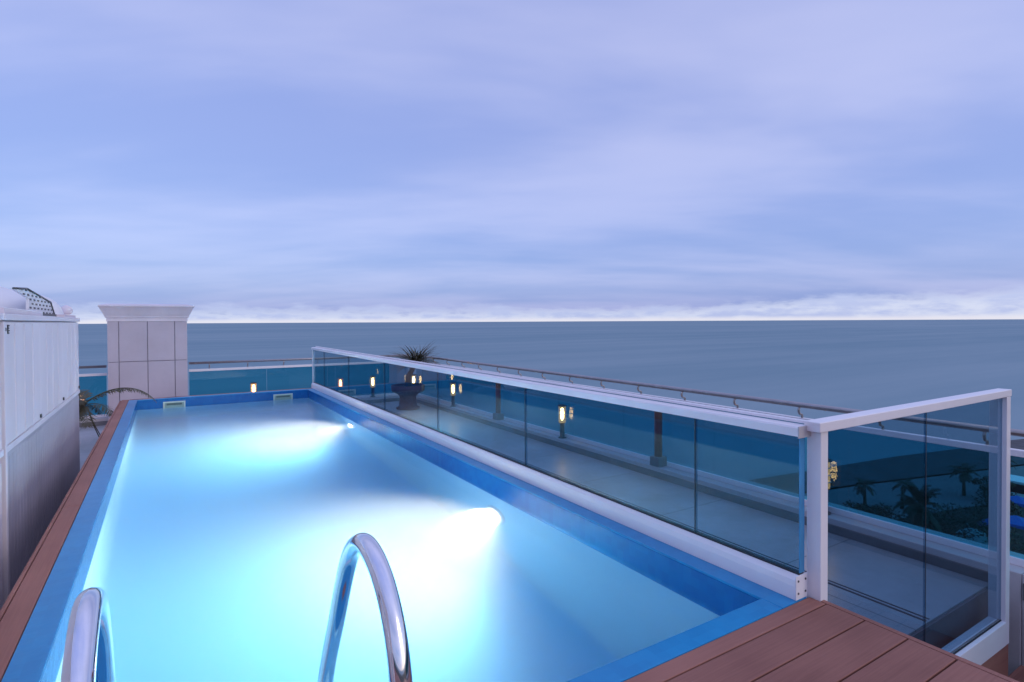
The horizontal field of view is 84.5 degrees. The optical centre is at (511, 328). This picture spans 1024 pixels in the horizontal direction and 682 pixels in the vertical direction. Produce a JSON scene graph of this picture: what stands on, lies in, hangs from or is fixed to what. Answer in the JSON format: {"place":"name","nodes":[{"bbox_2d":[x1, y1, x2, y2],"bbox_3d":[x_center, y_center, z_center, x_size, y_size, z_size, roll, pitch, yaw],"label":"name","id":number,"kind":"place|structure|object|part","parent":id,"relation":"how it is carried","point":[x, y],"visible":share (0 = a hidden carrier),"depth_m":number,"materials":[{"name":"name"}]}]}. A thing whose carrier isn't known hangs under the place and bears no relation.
{"place":"outdoors","nodes":[
{"label":"outdoors","id":0,"kind":"place"},
{"bbox_2d":[0,0,1023,323],"label":"sky","id":1,"kind":"structure","parent":0,"point":[234,161],"materials":[{"name":"blue"}]},
{"bbox_2d":[79,401,987,648],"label":"terrace floor","id":2,"kind":"structure","parent":0,"point":[956,605],"depth_m":4.70,"materials":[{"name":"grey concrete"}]},
{"bbox_2d":[0,313,3,609],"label":"ventilation unit","id":3,"kind":"object","parent":2,"relation":"on","point":[1,543],"visible":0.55,"depth_m":3.42,"materials":[{"name":"white metal"}]},
{"bbox_3d":[-2.778,0.352,2.873,0.024,0.777,1.300,-1,1,-32],"label":"door panel","id":4,"kind":"part","parent":3,"relation":"part of","materials":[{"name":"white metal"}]},
{"bbox_2d":[0,286,79,602],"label":"ventilation unit","id":5,"kind":"object","parent":2,"relation":"on","point":[40,392],"visible":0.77,"depth_m":4.38,"materials":[{"name":"white metal"}]},
{"bbox_3d":[-3.482,0.340,4.020,0.032,0.777,1.185,-1,1,-32],"label":"door panel","id":6,"kind":"part","parent":5,"relation":"part of","materials":[{"name":"white metal"}]},
{"bbox_3d":[-4.109,0.330,5.035,0.032,0.777,1.185,-1,1,-32],"label":"door panel","id":7,"kind":"part","parent":5,"relation":"part of","materials":[{"name":"white metal"}]},
{"bbox_3d":[-4.736,0.319,6.050,0.032,0.777,1.185,-1,1,-32],"label":"door panel","id":8,"kind":"part","parent":5,"relation":"part of","materials":[{"name":"white metal"}]},
{"bbox_2d":[78,387,156,436],"bbox_3d":[-6.151,1.318,8.278,1.415,0.863,0.784,0,1,3],"label":"potted palm","id":9,"kind":"object","parent":2,"relation":"on","point":[84,406],"visible":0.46,"depth_m":8.31,"materials":[{"name":"green plant"}]},
{"bbox_2d":[391,383,424,409],"bbox_3d":[-2.195,1.428,11.883,0.700,0.510,0.700,-1,1,-32],"label":"planter","id":10,"kind":"object","parent":2,"relation":"on","point":[407,395],"visible":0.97,"depth_m":11.71,"materials":[{"name":"grey stone"}]},
{"bbox_2d":[383,341,444,385],"bbox_3d":[-2.109,0.710,12.017,1.529,1.011,1.517,0,1,1],"label":"yucca plant","id":11,"kind":"object","parent":10,"relation":"in","point":[417,357],"visible":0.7,"depth_m":11.84,"materials":[{"name":"green plant"}]},
{"bbox_2d":[374,404,928,620],"bbox_3d":[-0.320,1.729,8.031,0.057,0.013,10.830,-1,1,-32],"label":"drain slot","id":12,"kind":"object","parent":2,"relation":"on","point":[745,548],"visible":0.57,"depth_m":4.19,"materials":[{"name":"black metal"}]},
{"bbox_3d":[-2.496,1.489,5.879,3.097,0.550,9.680,-1,1,-32],"label":"pool plinth","id":13,"kind":"object","parent":2,"relation":"on","visible":0},
{"bbox_2d":[0,388,310,681],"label":"pool border","id":14,"kind":"object","parent":13,"relation":"on","point":[18,607],"visible":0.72,"depth_m":3.05,"materials":[{"name":"brown wood"}]},
{"bbox_2d":[1,388,806,681],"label":"swimming pool","id":15,"kind":"structure","parent":13,"relation":"in","point":[740,601],"depth_m":3.09,"materials":[{"name":"tile"}]},
{"bbox_2d":[53,397,725,681],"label":"pool water","id":16,"kind":"structure","parent":15,"relation":"in","point":[228,531],"depth_m":3.21,"materials":[{"name":"blue liquid"}]},
{"bbox_2d":[311,346,810,600],"bbox_3d":[-1.242,0.771,6.653,0.110,0.794,9.748,-1,1,-32],"label":"glass fence","id":17,"kind":"object","parent":15,"relation":"on","point":[783,579],"visible":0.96,"depth_m":3.35,"materials":[{"name":"metal"}]},
{"bbox_2d":[78,319,1023,479],"bbox_3d":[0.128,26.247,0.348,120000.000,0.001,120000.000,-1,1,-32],"label":"sea","id":18,"kind":"structure","parent":0,"point":[864,364],"depth_m":308.04,"materials":[{"name":"blue liquid"}]},
{"bbox_2d":[624,597,1018,681],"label":"pool deck","id":19,"kind":"structure","parent":0,"point":[809,639],"depth_m":2.09,"materials":[{"name":"brown wood"}]},
{"bbox_2d":[61,533,412,681],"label":"pool ladder","id":20,"kind":"object","parent":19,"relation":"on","point":[88,656],"visible":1,"depth_m":1.18,"materials":[{"name":"metal"}]},
{"bbox_2d":[804,388,1011,664],"bbox_3d":[2.260,1.329,3.095,2.188,1.858,0.096,-1,1,-32],"label":"glass screen","id":21,"kind":"object","parent":19,"relation":"on","point":[983,641],"visible":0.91,"depth_m":3.38,"materials":[{"name":"white metal"}]},
{"bbox_2d":[749,439,1023,492],"bbox_3d":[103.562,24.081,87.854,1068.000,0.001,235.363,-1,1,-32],"label":"beach","id":22,"kind":"structure","parent":0,"point":[913,465],"depth_m":97.77,"materials":[{"name":"stone"}]},
{"bbox_2d":[797,464,1023,553],"bbox_3d":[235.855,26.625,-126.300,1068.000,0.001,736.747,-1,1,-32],"label":"ground","id":23,"kind":"structure","parent":0,"point":[1019,531],"depth_m":75.72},
{"bbox_2d":[98,304,194,419],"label":"clad pier","id":24,"kind":"structure","parent":23,"relation":"on","point":[147,348],"depth_m":10.23,"materials":[{"name":"white tile"}]},
{"bbox_2d":[79,395,399,426],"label":"parapet","id":25,"kind":"structure","parent":23,"relation":"on","point":[99,421],"depth_m":12.69,"materials":[{"name":"grey concrete"}]},
{"bbox_2d":[79,365,106,418],"bbox_3d":[-9.508,1.160,8.949,5.000,0.946,0.090,-1,1,-32],"label":"glass balustrade","id":26,"kind":"object","parent":25,"relation":"on","point":[95,374],"visible":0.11,"depth_m":10.17,"materials":[{"name":"metal"}]},
{"bbox_2d":[250,382,256,391],"bbox_3d":[-5.273,1.331,11.497,0.136,0.492,0.136,-1,1,-32],"label":"bollard lamp","id":27,"kind":"object","parent":25,"relation":"on","point":[253,389],"visible":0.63,"depth_m":11.46,"materials":[{"name":"metal"}]},
{"bbox_2d":[189,354,405,397],"bbox_3d":[-4.361,1.093,12.128,4.500,0.946,0.090,-1,1,-32],"label":"glass balustrade","id":28,"kind":"object","parent":25,"relation":"on","point":[281,366],"visible":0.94,"depth_m":11.86,"materials":[{"name":"metal"}]},
{"bbox_2d":[370,375,375,396],"bbox_3d":[-3.163,1.304,12.800,0.136,0.492,0.136,-1,1,-32],"label":"bollard lamp","id":29,"kind":"object","parent":25,"relation":"on","point":[372,390],"visible":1,"depth_m":12.78,"materials":[{"name":"metal"}]},
{"bbox_2d":[416,392,1023,676],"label":"parapet","id":30,"kind":"structure","parent":23,"relation":"on","point":[966,563],"depth_m":5.10,"materials":[{"name":"grey concrete"}]},
{"bbox_2d":[450,382,455,406],"bbox_3d":[-1.185,1.314,11.330,0.136,0.492,0.136,-1,1,-32],"label":"bollard lamp","id":31,"kind":"object","parent":30,"relation":"on","point":[453,398],"visible":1,"depth_m":11.30,"materials":[{"name":"metal"}]},
{"bbox_2d":[493,383,503,419],"bbox_3d":[-0.240,1.225,9.797,0.140,0.700,0.140,-1,1,-32],"label":"brown post","id":32,"kind":"object","parent":30,"relation":"on","point":[498,415],"visible":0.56,"depth_m":9.76,"materials":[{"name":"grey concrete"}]},
{"bbox_2d":[558,404,566,438],"bbox_3d":[0.733,1.345,8.225,0.136,0.492,0.136,-1,1,-32],"label":"bollard lamp","id":33,"kind":"object","parent":30,"relation":"on","point":[562,425],"visible":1,"depth_m":8.20,"materials":[{"name":"metal"}]},
{"bbox_2d":[650,411,666,466],"bbox_3d":[1.720,1.258,6.624,0.140,0.700,0.140,-1,1,-32],"label":"brown post","id":34,"kind":"object","parent":30,"relation":"on","point":[657,459],"visible":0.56,"depth_m":6.58,"materials":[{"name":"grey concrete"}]},
{"bbox_2d":[369,355,1023,566],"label":"glass balustrade","id":35,"kind":"object","parent":30,"relation":"on","point":[980,550],"visible":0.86,"depth_m":5.27,"materials":[{"name":"metal"}]},
{"bbox_2d":[828,458,831,514],"bbox_3d":[2.746,1.379,4.966,0.136,0.492,0.136,-1,1,-32],"label":"bollard lamp","id":36,"kind":"object","parent":30,"relation":"on","point":[829,474],"visible":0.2,"depth_m":4.92,"materials":[{"name":"metal"}]},
{"bbox_2d":[843,500,892,514],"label":"shrub","id":37,"kind":"object","parent":23,"relation":"on","point":[886,507],"visible":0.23,"depth_m":72.27,"materials":[{"name":"green plant"}]},
{"bbox_2d":[851,505,913,524],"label":"shrub","id":38,"kind":"object","parent":23,"relation":"on","point":[886,515],"visible":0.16,"depth_m":67.24,"materials":[{"name":"green plant"}]},
{"bbox_2d":[892,480,944,530],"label":"date palm","id":39,"kind":"object","parent":23,"relation":"on","point":[916,510],"visible":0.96,"depth_m":64.11,"materials":[{"name":"green plant"}]},
{"bbox_2d":[896,502,1023,551],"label":"shrub","id":40,"kind":"object","parent":23,"relation":"on","point":[954,528],"visible":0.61,"depth_m":64.30,"materials":[{"name":"green plant"}]},
{"bbox_2d":[955,524,987,544],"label":"shrub","id":41,"kind":"object","parent":23,"relation":"on","point":[979,539],"visible":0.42,"depth_m":63.15,"materials":[{"name":"teal plant"}]},
{"bbox_2d":[953,491,1022,520],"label":"shrub","id":42,"kind":"object","parent":23,"relation":"on","point":[1014,508],"visible":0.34,"depth_m":72.54,"materials":[{"name":"green plant"}]},
{"bbox_2d":[970,475,1016,498],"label":"round tree","id":43,"kind":"object","parent":23,"relation":"on","point":[984,487],"visible":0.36,"depth_m":79.63,"materials":[{"name":"green plant"}]},
{"bbox_2d":[977,518,1010,538],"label":"beach canopy","id":44,"kind":"object","parent":23,"relation":"on","point":[987,520],"visible":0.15,"depth_m":66.04,"materials":[{"name":"blue fabric"}]},
{"bbox_2d":[1010,515,1023,529],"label":"beach canopy","id":45,"kind":"object","parent":23,"relation":"on","point":[1017,522],"visible":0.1,"depth_m":65.28,"materials":[{"name":"blue fabric"}]},
{"bbox_2d":[1010,495,1023,506],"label":"beach canopy","id":46,"kind":"object","parent":23,"relation":"on","point":[1018,500],"visible":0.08,"depth_m":72.66,"materials":[{"name":"blue fabric"}]},
{"bbox_2d":[805,466,1023,518],"bbox_3d":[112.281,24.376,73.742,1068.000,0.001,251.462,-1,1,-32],"label":"promenade","id":47,"kind":"structure","parent":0,"point":[950,491],"depth_m":83.96,"materials":[{"name":"concrete"}]},
{"bbox_2d":[853,477,875,504],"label":"palm tree","id":48,"kind":"object","parent":47,"relation":"on","point":[862,489],"visible":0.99,"depth_m":76.87,"materials":[{"name":"green plant"}]},
{"bbox_2d":[892,478,914,508],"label":"palm tree","id":49,"kind":"object","parent":47,"relation":"on","point":[902,487],"visible":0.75,"depth_m":76.88,"materials":[{"name":"green plant"}]},
{"bbox_2d":[948,463,980,495],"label":"palm tree","id":50,"kind":"object","parent":47,"relation":"on","point":[967,470],"visible":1,"depth_m":82.50,"materials":[{"name":"green plant"}]},
{"bbox_2d":[1010,474,1023,497],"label":"beach kiosk","id":51,"kind":"object","parent":47,"relation":"on","point":[1018,481],"visible":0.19,"depth_m":80.19,"materials":[{"name":"blue"}]},
{"bbox_2d":[1008,665,1023,681],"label":"deck","id":52,"kind":"structure","parent":0,"point":[1017,674],"depth_m":3.66,"materials":[{"name":"brown wood"}]},
{"bbox_2d":[981,644,1007,675],"bbox_3d":[2.308,2.150,3.112,2.086,0.213,0.048,-1,1,-32],"label":"timber riser","id":53,"kind":"object","parent":52,"relation":"on","point":[997,662],"visible":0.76,"depth_m":3.57,"materials":[{"name":"brown wood"}]}
]}

